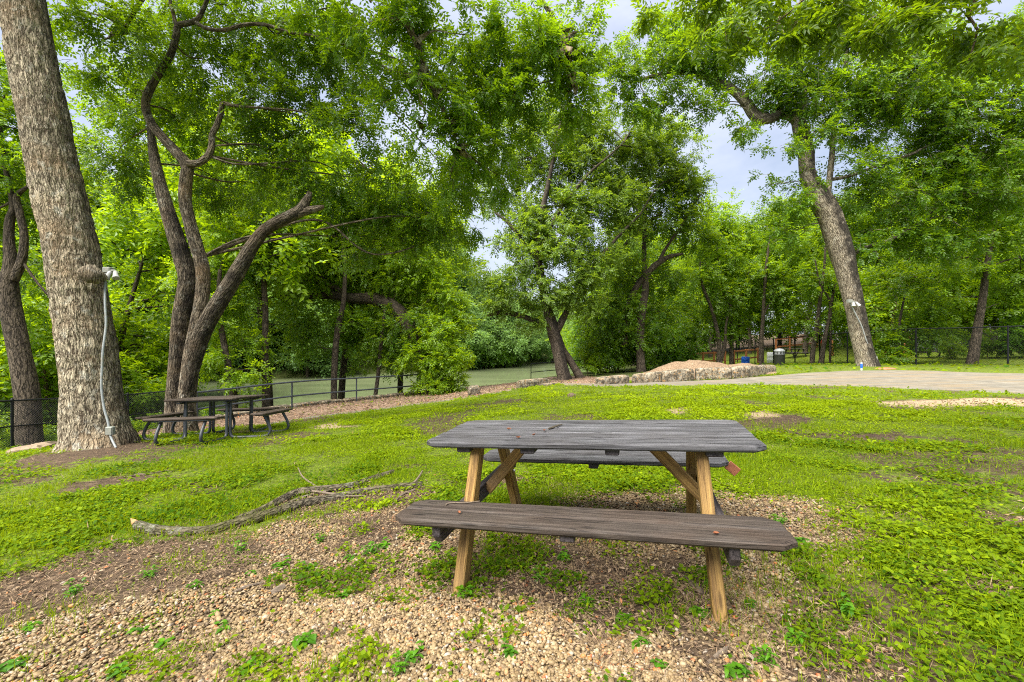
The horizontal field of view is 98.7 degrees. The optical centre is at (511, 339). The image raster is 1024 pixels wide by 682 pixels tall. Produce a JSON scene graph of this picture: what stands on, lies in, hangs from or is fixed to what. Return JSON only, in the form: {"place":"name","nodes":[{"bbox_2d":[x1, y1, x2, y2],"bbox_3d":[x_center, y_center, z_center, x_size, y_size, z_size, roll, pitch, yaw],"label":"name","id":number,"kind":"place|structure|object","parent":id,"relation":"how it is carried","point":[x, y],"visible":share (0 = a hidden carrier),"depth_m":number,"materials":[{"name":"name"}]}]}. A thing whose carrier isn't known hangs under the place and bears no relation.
{"place":"outdoors","nodes":[
{"label":"outdoors","id":0,"kind":"place"},
{"bbox_2d":[133,362,603,427],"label":"river","id":1,"kind":"structure","parent":0,"point":[492,376],"depth_m":47.47,"materials":[{"name":"liquid"}]},
{"bbox_2d":[0,330,1023,681],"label":"ground","id":2,"kind":"structure","parent":0,"point":[74,460],"depth_m":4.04,"materials":[{"name":"green plant"}]},
{"bbox_2d":[0,655,29,672],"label":"weed plant","id":3,"kind":"object","parent":2,"relation":"on","point":[7,666],"visible":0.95,"depth_m":1.95,"materials":[{"name":"green plant"}]},
{"bbox_2d":[0,330,57,439],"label":"woodland tree","id":4,"kind":"object","parent":2,"relation":"on","point":[5,396],"visible":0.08,"depth_m":14.62,"materials":[{"name":"green plant"}]},
{"bbox_2d":[6,442,51,453],"bbox_3d":[-8.780,2.043,8.005,0.721,0.321,0.271,0,0,0],"label":"kerb stone","id":5,"kind":"object","parent":2,"relation":"on","point":[25,447],"visible":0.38,"depth_m":7.92,"materials":[{"name":"beige stone"}]},
{"bbox_2d":[0,43,95,446],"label":"pecan tree","id":6,"kind":"object","parent":2,"relation":"on","point":[16,335],"visible":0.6,"depth_m":11.17,"materials":[{"name":"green plant"}]},
{"bbox_2d":[0,240,123,410],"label":"woodland tree","id":7,"kind":"object","parent":2,"relation":"on","point":[39,255],"visible":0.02,"depth_m":23.06,"materials":[{"name":"green plant"}]},
{"bbox_2d":[62,577,88,597],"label":"weed plant","id":8,"kind":"object","parent":2,"relation":"on","point":[75,589],"visible":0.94,"depth_m":2.56,"materials":[{"name":"green plant"}]},
{"bbox_2d":[0,135,160,305],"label":"woodland tree","id":9,"kind":"object","parent":2,"relation":"on","point":[88,195],"visible":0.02,"depth_m":28.33,"materials":[{"name":"green plant"}]},
{"bbox_2d":[0,391,164,448],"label":"chain link fence","id":10,"kind":"object","parent":2,"relation":"on","point":[11,426],"visible":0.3,"depth_m":10.79,"materials":[{"name":"black metal"}]},
{"bbox_2d":[0,275,166,439],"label":"woodland tree","id":11,"kind":"object","parent":2,"relation":"on","point":[42,357],"visible":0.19,"depth_m":15.72,"materials":[{"name":"green plant"}]},
{"bbox_2d":[12,287,199,427],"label":"woodland tree","id":12,"kind":"object","parent":2,"relation":"on","point":[156,351],"visible":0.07,"depth_m":20.35,"materials":[{"name":"green plant"}]},
{"bbox_2d":[0,177,246,414],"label":"woodland tree","id":13,"kind":"object","parent":2,"relation":"on","point":[117,231],"visible":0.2,"depth_m":20.11,"materials":[{"name":"green plant"}]},
{"bbox_2d":[89,179,234,335],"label":"woodland tree","id":14,"kind":"object","parent":2,"relation":"on","point":[145,302],"depth_m":31.70,"materials":[{"name":"green plant"}]},
{"bbox_2d":[122,303,237,415],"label":"woodland tree","id":15,"kind":"object","parent":2,"relation":"on","point":[164,311],"visible":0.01,"depth_m":28.60,"materials":[{"name":"green plant"}]},
{"bbox_2d":[148,197,275,407],"bbox_3d":[-11.738,-1.033,17.411,5.119,8.966,3.297,0,0,0],"label":"riverside tree","id":16,"kind":"object","parent":2,"relation":"on","point":[223,340],"visible":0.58,"depth_m":17.12,"materials":[{"name":"green plant"}]},
{"bbox_2d":[135,394,292,445],"bbox_3d":[-5.561,1.466,8.378,2.282,0.757,2.282,-1,-4,-3],"label":"picnic table","id":17,"kind":"object","parent":2,"relation":"on","point":[229,410],"visible":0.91,"depth_m":8.01,"materials":[{"name":"grey wood"}]},
{"bbox_2d":[118,62,366,406],"bbox_3d":[-12.237,-3.033,21.386,10.551,18.721,14.539,0,0,-37],"label":"woodland tree","id":18,"kind":"object","parent":2,"relation":"on","point":[292,284],"visible":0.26,"depth_m":19.42,"materials":[{"name":"green plant"}]},
{"bbox_2d":[206,283,285,373],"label":"riverbank tree","id":19,"kind":"object","parent":2,"relation":"on","point":[238,350],"visible":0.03,"depth_m":51.66,"materials":[{"name":"green plant"}]},
{"bbox_2d":[197,180,332,406],"bbox_3d":[-10.569,-1.721,18.915,5.354,10.720,4.674,0,0,-24],"label":"riverside tree","id":20,"kind":"object","parent":2,"relation":"on","point":[255,281],"visible":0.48,"depth_m":18.19,"materials":[{"name":"green plant"}]},
{"bbox_2d":[231,282,300,367],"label":"riverbank tree","id":21,"kind":"object","parent":2,"relation":"on","point":[270,320],"visible":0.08,"depth_m":53.14,"materials":[{"name":"green plant"}]},
{"bbox_2d":[130,468,422,536],"bbox_3d":[-1.938,1.465,4.092,1.984,0.184,1.796,0,0,17],"label":"fallen branch","id":22,"kind":"object","parent":2,"relation":"on","point":[283,508],"visible":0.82,"depth_m":3.86,"materials":[{"name":"brown wood"}]},
{"bbox_2d":[67,0,510,432],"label":"pecan tree","id":23,"kind":"object","parent":2,"relation":"on","point":[197,312],"visible":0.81,"depth_m":10.48,"materials":[{"name":"green plant"}]},
{"bbox_2d":[259,299,355,377],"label":"riverbank tree","id":24,"kind":"object","parent":2,"relation":"on","point":[288,365],"visible":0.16,"depth_m":54.87,"materials":[{"name":"green plant"}]},
{"bbox_2d":[0,0,618,452],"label":"pecan tree","id":25,"kind":"object","parent":2,"relation":"on","point":[506,80],"visible":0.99,"depth_m":8.46,"materials":[{"name":"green plant"}]},
{"bbox_2d":[100,273,116,447],"bbox_3d":[-6.657,0.303,7.218,0.782,2.867,0.146,0,0,38],"label":"electrical conduit","id":26,"kind":"object","parent":25,"relation":"attached to","point":[109,430],"visible":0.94,"depth_m":7.18,"materials":[{"name":"grey plastic"}]},
{"bbox_2d":[102,267,119,280],"bbox_3d":[-6.861,-1.127,7.498,0.377,0.237,0.182,0,0,28],"label":"flood light","id":27,"kind":"object","parent":25,"relation":"attached to","point":[108,271],"visible":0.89,"depth_m":7.49,"materials":[{"name":"white plastic"}]},
{"bbox_2d":[282,305,358,374],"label":"riverbank tree","id":28,"kind":"object","parent":2,"relation":"on","point":[323,326],"visible":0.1,"depth_m":55.69,"materials":[{"name":"green plant"}]},
{"bbox_2d":[196,371,458,415],"bbox_3d":[-6.603,2.249,19.382,0.062,1.320,12.559,0,0,36],"label":"railing","id":29,"kind":"object","parent":2,"relation":"on","point":[292,382],"visible":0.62,"depth_m":16.86,"materials":[{"name":"black metal"}]},
{"bbox_2d":[277,199,393,398],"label":"riverside tree","id":30,"kind":"object","parent":2,"relation":"on","point":[342,324],"visible":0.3,"depth_m":21.21,"materials":[{"name":"green plant"}]},
{"bbox_2d":[241,131,461,398],"bbox_3d":[-8.777,-2.649,24.441,13.907,17.907,10.092,0,0,19],"label":"woodland tree","id":31,"kind":"object","parent":2,"relation":"on","point":[343,371],"visible":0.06,"depth_m":23.09,"materials":[{"name":"green plant"}]},
{"bbox_2d":[275,232,485,396],"bbox_3d":[-6.677,-1.246,22.152,10.791,9.256,4.824,0,0,0],"label":"riverside tree","id":32,"kind":"object","parent":2,"relation":"on","point":[431,364],"visible":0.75,"depth_m":21.55,"materials":[{"name":"green plant"}]},
{"bbox_2d":[342,298,434,394],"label":"riverside tree","id":33,"kind":"object","parent":2,"relation":"on","point":[394,335],"visible":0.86,"depth_m":21.48,"materials":[{"name":"green plant"}]},
{"bbox_2d":[326,189,488,392],"bbox_3d":[-6.613,-1.851,26.645,9.175,16.279,12.643,0,0,-44],"label":"woodland tree","id":34,"kind":"object","parent":2,"relation":"on","point":[457,270],"visible":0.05,"depth_m":25.67,"materials":[{"name":"green plant"}]},
{"bbox_2d":[409,292,489,369],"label":"riverbank tree","id":35,"kind":"object","parent":2,"relation":"on","point":[476,336],"visible":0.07,"depth_m":66.75,"materials":[{"name":"green plant"}]},
{"bbox_2d":[424,286,500,358],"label":"riverbank tree","id":36,"kind":"object","parent":2,"relation":"on","point":[479,346],"visible":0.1,"depth_m":68.85,"materials":[{"name":"green plant"}]},
{"bbox_2d":[446,221,496,315],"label":"riverbank tree","id":37,"kind":"object","parent":2,"relation":"on","point":[478,298],"visible":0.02,"depth_m":76.98,"materials":[{"name":"green plant"}]},
{"bbox_2d":[475,342,494,368],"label":"understorey bush","id":38,"kind":"object","parent":2,"relation":"on","point":[485,355],"visible":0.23,"depth_m":71.63,"materials":[{"name":"green plant"}]},
{"bbox_2d":[484,339,511,367],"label":"understorey bush","id":39,"kind":"object","parent":2,"relation":"on","point":[501,357],"visible":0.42,"depth_m":72.95,"materials":[{"name":"green plant"}]},
{"bbox_2d":[473,297,531,365],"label":"riverbank tree","id":40,"kind":"object","parent":2,"relation":"on","point":[517,346],"visible":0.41,"depth_m":73.10,"materials":[{"name":"green plant"}]},
{"bbox_2d":[487,299,533,356],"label":"riverbank tree","id":41,"kind":"object","parent":2,"relation":"on","point":[511,323],"visible":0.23,"depth_m":76.36,"materials":[{"name":"green plant"}]},
{"bbox_2d":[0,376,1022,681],"bbox_3d":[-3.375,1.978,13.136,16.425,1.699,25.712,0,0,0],"label":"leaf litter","id":42,"kind":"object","parent":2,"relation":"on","point":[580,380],"visible":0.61,"depth_m":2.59,"materials":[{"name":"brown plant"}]},
{"bbox_2d":[0,397,1023,681],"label":"gravel","id":43,"kind":"structure","parent":2,"relation":"on","point":[382,619],"depth_m":2.12,"materials":[{"name":"beige gravel"}]},
{"bbox_2d":[106,661,129,680],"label":"weed plant","id":44,"kind":"object","parent":43,"relation":"on","point":[117,671],"visible":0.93,"depth_m":1.86,"materials":[{"name":"green plant"}]},
{"bbox_2d":[291,629,316,649],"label":"weed plant","id":45,"kind":"object","parent":43,"relation":"on","point":[311,638],"visible":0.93,"depth_m":1.99,"materials":[{"name":"green plant"}]},
{"bbox_2d":[390,650,411,676],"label":"weed plant","id":46,"kind":"object","parent":43,"relation":"on","point":[400,664],"visible":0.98,"depth_m":1.80,"materials":[{"name":"green plant"}]},
{"bbox_2d":[403,640,423,662],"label":"weed plant","id":47,"kind":"object","parent":43,"relation":"on","point":[414,653],"visible":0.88,"depth_m":1.86,"materials":[{"name":"green plant"}]},
{"bbox_2d":[499,637,518,657],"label":"weed plant","id":48,"kind":"object","parent":43,"relation":"on","point":[510,651],"visible":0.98,"depth_m":1.86,"materials":[{"name":"green plant"}]},
{"bbox_2d":[723,661,751,678],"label":"weed plant","id":49,"kind":"object","parent":43,"relation":"on","point":[733,665],"visible":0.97,"depth_m":1.68,"materials":[{"name":"green plant"}]},
{"bbox_2d":[749,644,780,668],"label":"weed plant","id":50,"kind":"object","parent":43,"relation":"on","point":[766,659],"visible":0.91,"depth_m":1.74,"materials":[{"name":"green plant"}]},
{"bbox_2d":[784,627,809,646],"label":"weed plant","id":51,"kind":"object","parent":43,"relation":"on","point":[788,634],"visible":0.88,"depth_m":1.84,"materials":[{"name":"green plant"}]},
{"bbox_2d":[501,307,543,357],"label":"riverbank tree","id":52,"kind":"object","parent":2,"relation":"on","point":[533,346],"visible":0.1,"depth_m":80.79,"materials":[{"name":"green plant"}]},
{"bbox_2d":[516,378,548,388],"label":"stone block","id":53,"kind":"structure","parent":2,"relation":"on","point":[525,383],"depth_m":16.80,"materials":[{"name":"stone"}]},
{"bbox_2d":[518,301,550,357],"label":"riverbank tree","id":54,"kind":"object","parent":2,"relation":"on","point":[543,339],"visible":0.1,"depth_m":85.80,"materials":[{"name":"green plant"}]},
{"bbox_2d":[545,289,598,370],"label":"woodland tree","id":55,"kind":"object","parent":2,"relation":"on","point":[567,342],"visible":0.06,"depth_m":49.01,"materials":[{"name":"green plant"}]},
{"bbox_2d":[561,336,584,377],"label":"leaning tree","id":56,"kind":"object","parent":2,"relation":"on","point":[575,369],"visible":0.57,"depth_m":24.43,"materials":[{"name":"brown plant"}]},
{"bbox_2d":[461,79,712,380],"bbox_3d":[4.830,-6.318,25.120,15.437,17.364,6.176,0,0,-9],"label":"leaning tree","id":57,"kind":"object","parent":2,"relation":"on","point":[538,239],"visible":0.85,"depth_m":24.07,"materials":[{"name":"green plant"}]},
{"bbox_2d":[574,342,609,375],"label":"understorey bush","id":58,"kind":"object","parent":2,"relation":"on","point":[593,364],"visible":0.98,"depth_m":26.77,"materials":[{"name":"green plant"}]},
{"bbox_2d":[570,323,616,372],"bbox_3d":[5.813,0.689,30.676,4.128,3.948,3.630,0,0,-10],"label":"understorey bush","id":59,"kind":"object","parent":2,"relation":"on","point":[576,350],"visible":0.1,"depth_m":30.44,"materials":[{"name":"green plant"}]},
{"bbox_2d":[396,420,797,625],"bbox_3d":[0.501,0.969,2.771,1.920,0.799,1.538,-3,-1,16],"label":"picnic table","id":60,"kind":"object","parent":2,"relation":"on","point":[697,449],"visible":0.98,"depth_m":2.37,"materials":[{"name":"grey wood"}]},
{"bbox_2d":[567,306,629,370],"bbox_3d":[6.638,-0.017,32.807,5.963,5.702,5.244,0,0,27],"label":"understorey bush","id":61,"kind":"object","parent":2,"relation":"on","point":[573,333],"visible":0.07,"depth_m":32.67,"materials":[{"name":"green plant"}]},
{"bbox_2d":[595,375,628,383],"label":"stone block","id":62,"kind":"structure","parent":2,"relation":"on","point":[618,379],"depth_m":17.52,"materials":[{"name":"stone"}]},
{"bbox_2d":[596,321,633,371],"bbox_3d":[7.199,0.568,29.629,3.630,3.948,4.128,0,0,31],"label":"understorey bush","id":63,"kind":"object","parent":2,"relation":"on","point":[614,356],"visible":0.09,"depth_m":28.68,"materials":[{"name":"green plant"}]},
{"bbox_2d":[584,259,672,369],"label":"woodland tree","id":64,"kind":"object","parent":2,"relation":"on","point":[657,305],"visible":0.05,"depth_m":34.06,"materials":[{"name":"green plant"}]},
{"bbox_2d":[613,336,661,371],"bbox_3d":[7.846,0.877,28.695,3.421,3.113,2.529,0,0,-8],"label":"understorey bush","id":65,"kind":"object","parent":2,"relation":"on","point":[627,362],"visible":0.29,"depth_m":28.14,"materials":[{"name":"green plant"}]},
{"bbox_2d":[595,210,697,365],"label":"woodland tree","id":66,"kind":"object","parent":2,"relation":"on","point":[671,250],"visible":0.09,"depth_m":43.47,"materials":[{"name":"green plant"}]},
{"bbox_2d":[632,371,660,382],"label":"stone block","id":67,"kind":"structure","parent":2,"relation":"on","point":[655,376],"depth_m":17.79,"materials":[{"name":"stone"}]},
{"bbox_2d":[597,234,701,323],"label":"woodland tree","id":68,"kind":"object","parent":2,"relation":"on","point":[657,254],"visible":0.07,"depth_m":37.72,"materials":[{"name":"green plant"}]},
{"bbox_2d":[570,125,733,372],"bbox_3d":[8.667,-5.836,27.449,10.122,16.111,5.140,0,0,0],"label":"dark tree","id":69,"kind":"object","parent":2,"relation":"on","point":[634,330],"visible":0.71,"depth_m":26.93,"materials":[{"name":"green plant"}]},
{"bbox_2d":[633,320,674,368],"bbox_3d":[9.376,0.412,30.385,3.630,3.948,4.128,0,0,42],"label":"understorey bush","id":70,"kind":"object","parent":2,"relation":"on","point":[663,353],"visible":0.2,"depth_m":29.63,"materials":[{"name":"green plant"}]},
{"bbox_2d":[646,322,688,365],"bbox_3d":[10.765,0.480,31.312,3.429,3.728,3.899,0,0,15],"label":"understorey bush","id":71,"kind":"object","parent":2,"relation":"on","point":[673,358],"visible":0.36,"depth_m":30.64,"materials":[{"name":"green plant"}]},
{"bbox_2d":[660,368,693,381],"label":"stone block","id":72,"kind":"structure","parent":2,"relation":"on","point":[685,374],"depth_m":17.66,"materials":[{"name":"stone"}]},
{"bbox_2d":[662,323,703,361],"bbox_3d":[12.220,0.486,32.926,4.128,3.948,3.630,0,0,36],"label":"understorey bush","id":73,"kind":"object","parent":2,"relation":"on","point":[692,353],"visible":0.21,"depth_m":32.21,"materials":[{"name":"green plant"}]},
{"bbox_2d":[629,360,776,379],"bbox_3d":[8.235,1.423,20.272,5.930,1.022,4.744,0,0,0],"label":"gravel heap","id":74,"kind":"object","parent":2,"relation":"on","point":[693,364],"visible":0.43,"depth_m":19.49,"materials":[{"name":"beige gravel"}]},
{"bbox_2d":[663,204,751,362],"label":"sapling","id":75,"kind":"object","parent":2,"relation":"on","point":[717,332],"visible":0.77,"depth_m":31.16,"materials":[{"name":"green plant"}]},
{"bbox_2d":[695,367,731,380],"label":"stone block","id":76,"kind":"structure","parent":2,"relation":"on","point":[716,373],"depth_m":17.52,"materials":[{"name":"stone"}]},
{"bbox_2d":[683,243,761,356],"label":"woodland tree","id":77,"kind":"object","parent":2,"relation":"on","point":[709,355],"visible":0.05,"depth_m":46.88,"materials":[{"name":"green plant"}]},
{"bbox_2d":[689,188,777,364],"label":"sapling","id":78,"kind":"object","parent":2,"relation":"on","point":[739,249],"visible":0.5,"depth_m":31.91,"materials":[{"name":"green plant"}]},
{"bbox_2d":[730,365,745,378],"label":"stone block","id":79,"kind":"structure","parent":2,"relation":"on","point":[739,371],"depth_m":17.40,"materials":[{"name":"stone"}]},
{"bbox_2d":[702,235,779,353],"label":"woodland tree","id":80,"kind":"object","parent":2,"relation":"on","point":[748,330],"visible":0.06,"depth_m":44.32,"materials":[{"name":"green plant"}]},
{"bbox_2d":[735,311,773,346],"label":"understorey bush","id":81,"kind":"object","parent":2,"relation":"on","point":[766,333],"visible":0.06,"depth_m":56.98,"materials":[{"name":"green plant"}]},
{"bbox_2d":[741,365,775,377],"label":"stone block","id":82,"kind":"structure","parent":2,"relation":"on","point":[754,370],"depth_m":17.92,"materials":[{"name":"stone"}]},
{"bbox_2d":[730,189,821,364],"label":"sapling","id":83,"kind":"object","parent":2,"relation":"on","point":[769,288],"visible":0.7,"depth_m":30.84,"materials":[{"name":"green plant"}]},
{"bbox_2d":[774,348,784,364],"bbox_3d":[16.415,1.053,27.000,0.610,1.050,0.610,0,0,0],"label":"litter bin","id":84,"kind":"object","parent":2,"relation":"on","point":[779,355],"visible":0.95,"depth_m":26.78,"materials":[{"name":"grey metal"}]},
{"bbox_2d":[764,298,812,344],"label":"understorey bush","id":85,"kind":"object","parent":2,"relation":"on","point":[784,332],"visible":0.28,"depth_m":55.16,"materials":[{"name":"green plant"}]},
{"bbox_2d":[597,0,1023,366],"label":"pecan tree","id":86,"kind":"object","parent":2,"relation":"on","point":[884,102],"visible":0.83,"depth_m":20.29,"materials":[{"name":"green plant"}]},
{"bbox_2d":[766,218,872,364],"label":"sapling","id":87,"kind":"object","parent":2,"relation":"on","point":[823,276],"visible":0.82,"depth_m":29.39,"materials":[{"name":"green plant"}]},
{"bbox_2d":[623,0,1023,94],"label":"pecan tree","id":88,"kind":"object","parent":2,"relation":"on","point":[917,14],"visible":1,"depth_m":5.68,"materials":[{"name":"green plant"}]},
{"bbox_2d":[763,197,887,351],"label":"woodland tree","id":89,"kind":"object","parent":2,"relation":"on","point":[815,230],"visible":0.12,"depth_m":38.44,"materials":[{"name":"green plant"}]},
{"bbox_2d":[839,592,861,616],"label":"weed plant","id":90,"kind":"object","parent":2,"relation":"on","point":[851,609],"visible":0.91,"depth_m":2.02,"materials":[{"name":"green plant"}]},
{"bbox_2d":[695,325,1023,364],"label":"chain link fence","id":91,"kind":"object","parent":2,"relation":"on","point":[847,341],"visible":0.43,"depth_m":24.59,"materials":[{"name":"black metal"}]},
{"bbox_2d":[798,193,928,336],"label":"woodland tree","id":92,"kind":"object","parent":2,"relation":"on","point":[862,216],"visible":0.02,"depth_m":38.21,"materials":[{"name":"green plant"}]},
{"bbox_2d":[835,217,983,343],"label":"woodland tree","id":93,"kind":"object","parent":2,"relation":"on","point":[893,311],"visible":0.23,"depth_m":32.85,"materials":[{"name":"green plant"}]},
{"bbox_2d":[859,257,970,364],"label":"sapling","id":94,"kind":"object","parent":2,"relation":"on","point":[931,319],"visible":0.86,"depth_m":25.45,"materials":[{"name":"green plant"}]},
{"bbox_2d":[875,162,987,344],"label":"woodland tree","id":95,"kind":"object","parent":2,"relation":"on","point":[919,208],"visible":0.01,"depth_m":36.00,"materials":[{"name":"green plant"}]},
{"bbox_2d":[878,208,1023,344],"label":"woodland tree","id":96,"kind":"object","parent":2,"relation":"on","point":[969,312],"visible":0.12,"depth_m":31.83,"materials":[{"name":"green plant"}]},
{"bbox_2d":[937,336,967,359],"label":"understorey bush","id":97,"kind":"object","parent":2,"relation":"on","point":[955,351],"visible":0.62,"depth_m":27.44,"materials":[{"name":"green plant"}]},
{"bbox_2d":[897,160,1023,363],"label":"dark tree","id":98,"kind":"object","parent":2,"relation":"on","point":[1012,289],"visible":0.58,"depth_m":24.84,"materials":[{"name":"green plant"}]},
{"bbox_2d":[968,331,1018,358],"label":"understorey bush","id":99,"kind":"object","parent":2,"relation":"on","point":[984,348],"visible":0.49,"depth_m":26.48,"materials":[{"name":"green plant"}]},
{"bbox_2d":[989,313,1023,356],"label":"understorey bush","id":100,"kind":"object","parent":2,"relation":"on","point":[1021,322],"visible":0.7,"depth_m":25.39,"materials":[{"name":"green plant"}]},
{"bbox_2d":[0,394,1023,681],"bbox_3d":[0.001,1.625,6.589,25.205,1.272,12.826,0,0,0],"label":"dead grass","id":101,"kind":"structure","parent":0,"point":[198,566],"depth_m":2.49,"materials":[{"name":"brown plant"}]},
{"bbox_2d":[0,0,1023,335],"label":"sky","id":102,"kind":"structure","parent":0,"point":[727,162],"materials":[{"name":"white"}]},
{"bbox_2d":[563,370,1023,393],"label":"concrete path","id":103,"kind":"structure","parent":0,"point":[966,381],"depth_m":15.33,"materials":[{"name":"beige concrete"}]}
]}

